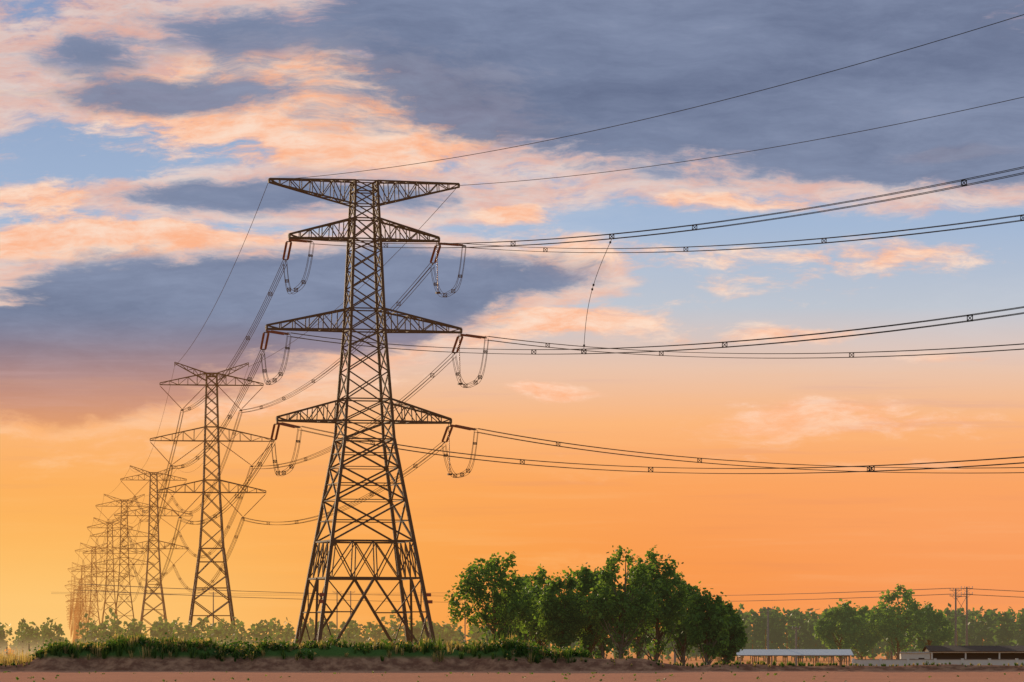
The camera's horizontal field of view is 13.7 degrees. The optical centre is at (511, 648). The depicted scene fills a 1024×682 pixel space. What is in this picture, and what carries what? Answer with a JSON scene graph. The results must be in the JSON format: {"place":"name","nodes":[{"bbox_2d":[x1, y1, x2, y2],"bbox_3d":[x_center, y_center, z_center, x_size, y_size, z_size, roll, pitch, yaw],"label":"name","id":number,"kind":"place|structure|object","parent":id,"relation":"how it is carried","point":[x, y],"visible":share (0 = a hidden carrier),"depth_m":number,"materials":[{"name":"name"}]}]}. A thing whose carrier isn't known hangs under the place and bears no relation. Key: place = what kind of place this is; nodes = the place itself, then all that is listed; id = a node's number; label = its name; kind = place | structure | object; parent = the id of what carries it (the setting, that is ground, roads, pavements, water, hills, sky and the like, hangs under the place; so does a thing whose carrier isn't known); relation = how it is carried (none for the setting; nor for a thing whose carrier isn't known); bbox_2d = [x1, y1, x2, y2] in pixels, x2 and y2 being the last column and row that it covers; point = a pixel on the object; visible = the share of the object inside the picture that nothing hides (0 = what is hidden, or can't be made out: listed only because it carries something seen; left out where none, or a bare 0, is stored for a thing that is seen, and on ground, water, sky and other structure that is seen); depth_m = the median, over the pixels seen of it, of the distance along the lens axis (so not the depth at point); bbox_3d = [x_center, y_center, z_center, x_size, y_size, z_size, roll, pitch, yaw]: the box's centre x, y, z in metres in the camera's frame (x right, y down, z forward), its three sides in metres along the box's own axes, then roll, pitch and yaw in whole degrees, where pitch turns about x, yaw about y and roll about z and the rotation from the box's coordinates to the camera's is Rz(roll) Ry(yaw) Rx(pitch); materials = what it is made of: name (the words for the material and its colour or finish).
{"place":"outdoors","nodes":[
{"label":"outdoors","id":0,"kind":"place"},
{"bbox_2d":[0,644,1023,681],"bbox_3d":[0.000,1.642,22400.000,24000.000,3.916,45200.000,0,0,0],"label":"ground","id":1,"kind":"structure","parent":0,"point":[358,666],"depth_m":284.09,"materials":[{"name":"soil"}]},
{"bbox_2d":[66,603,83,638],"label":"suspension tower","id":2,"kind":"structure","parent":1,"relation":"on","point":[77,619],"depth_m":4931.35,"materials":[{"name":"metal"}]},
{"bbox_2d":[66,596,87,640],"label":"suspension tower","id":3,"kind":"structure","parent":1,"relation":"on","point":[75,617],"depth_m":4464.02,"materials":[{"name":"metal"}]},
{"bbox_2d":[66,594,88,640],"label":"suspension tower","id":4,"kind":"structure","parent":1,"relation":"on","point":[76,614],"depth_m":4026.11,"materials":[{"name":"metal"}]},
{"bbox_2d":[66,585,90,641],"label":"suspension tower","id":5,"kind":"structure","parent":1,"relation":"on","point":[77,608],"depth_m":3548.69,"materials":[{"name":"metal"}]},
{"bbox_2d":[66,576,96,637],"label":"suspension tower","id":6,"kind":"structure","parent":1,"relation":"on","point":[80,598],"depth_m":3101.24,"materials":[{"name":"metal"}]},
{"bbox_2d":[67,562,101,638],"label":"suspension tower","id":7,"kind":"structure","parent":1,"relation":"on","point":[85,598],"depth_m":2633.72,"materials":[{"name":"metal"}]},
{"bbox_2d":[71,543,114,630],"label":"suspension tower","id":8,"kind":"structure","parent":1,"relation":"on","point":[96,567],"depth_m":2158.55,"materials":[{"name":"metal"}]},
{"bbox_2d":[83,517,136,622],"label":"suspension tower","id":9,"kind":"structure","parent":1,"relation":"on","point":[112,553],"depth_m":1779.12,"materials":[{"name":"metal"}]},
{"bbox_2d":[69,366,252,636],"bbox_3d":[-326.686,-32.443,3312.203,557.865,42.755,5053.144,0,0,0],"label":"conductors","id":10,"kind":"object","parent":9,"relation":"hanging from","point":[119,579],"visible":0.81,"depth_m":1129.19,"materials":[{"name":"metal"}]},
{"bbox_2d":[170,14,1023,524],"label":"conductors","id":11,"kind":"object","parent":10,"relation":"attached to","point":[312,382],"visible":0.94,"depth_m":424.60,"materials":[{"name":"metal"}]},
{"bbox_2d":[90,494,157,631],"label":"suspension tower","id":12,"kind":"structure","parent":1,"relation":"on","point":[121,536],"depth_m":1430.97,"materials":[{"name":"metal"}]},
{"bbox_2d":[114,465,192,632],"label":"suspension tower","id":13,"kind":"structure","parent":1,"relation":"on","point":[156,480],"depth_m":1230.17,"materials":[{"name":"metal"}]},
{"bbox_2d":[150,362,272,638],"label":"suspension tower","id":14,"kind":"structure","parent":1,"relation":"on","point":[222,548],"depth_m":785.52,"materials":[{"name":"metal"}]},
{"bbox_2d":[260,178,488,648],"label":"transmission tower","id":15,"kind":"structure","parent":1,"relation":"on","point":[336,420],"depth_m":519.22,"materials":[{"name":"metal"}]},
{"bbox_2d":[0,629,1023,681],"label":"bank grass","id":16,"kind":"structure","parent":1,"relation":"on","point":[537,654],"depth_m":286.67,"materials":[{"name":"green plant"}]},
{"bbox_2d":[0,603,1023,661],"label":"treeline","id":17,"kind":"object","parent":1,"relation":"on","point":[983,630],"visible":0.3,"depth_m":746.72,"materials":[{"name":"green plant"}]},
{"bbox_2d":[51,584,1023,665],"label":"utility poles","id":18,"kind":"object","parent":1,"relation":"on","point":[796,628],"visible":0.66,"depth_m":650.88,"materials":[{"name":"wood"},{"name":"steel"}]},
{"bbox_2d":[444,545,954,665],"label":"trees","id":19,"kind":"object","parent":1,"relation":"on","point":[598,615],"visible":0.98,"depth_m":423.19,"materials":[{"name":"green plant"}]},
{"bbox_2d":[736,646,1023,665],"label":"farm buildings","id":20,"kind":"structure","parent":1,"relation":"on","point":[985,655],"depth_m":625.88,"materials":[{"name":"white metal"}]},
{"bbox_2d":[0,0,1023,648],"label":"sky","id":21,"kind":"structure","parent":0,"point":[142,142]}
]}

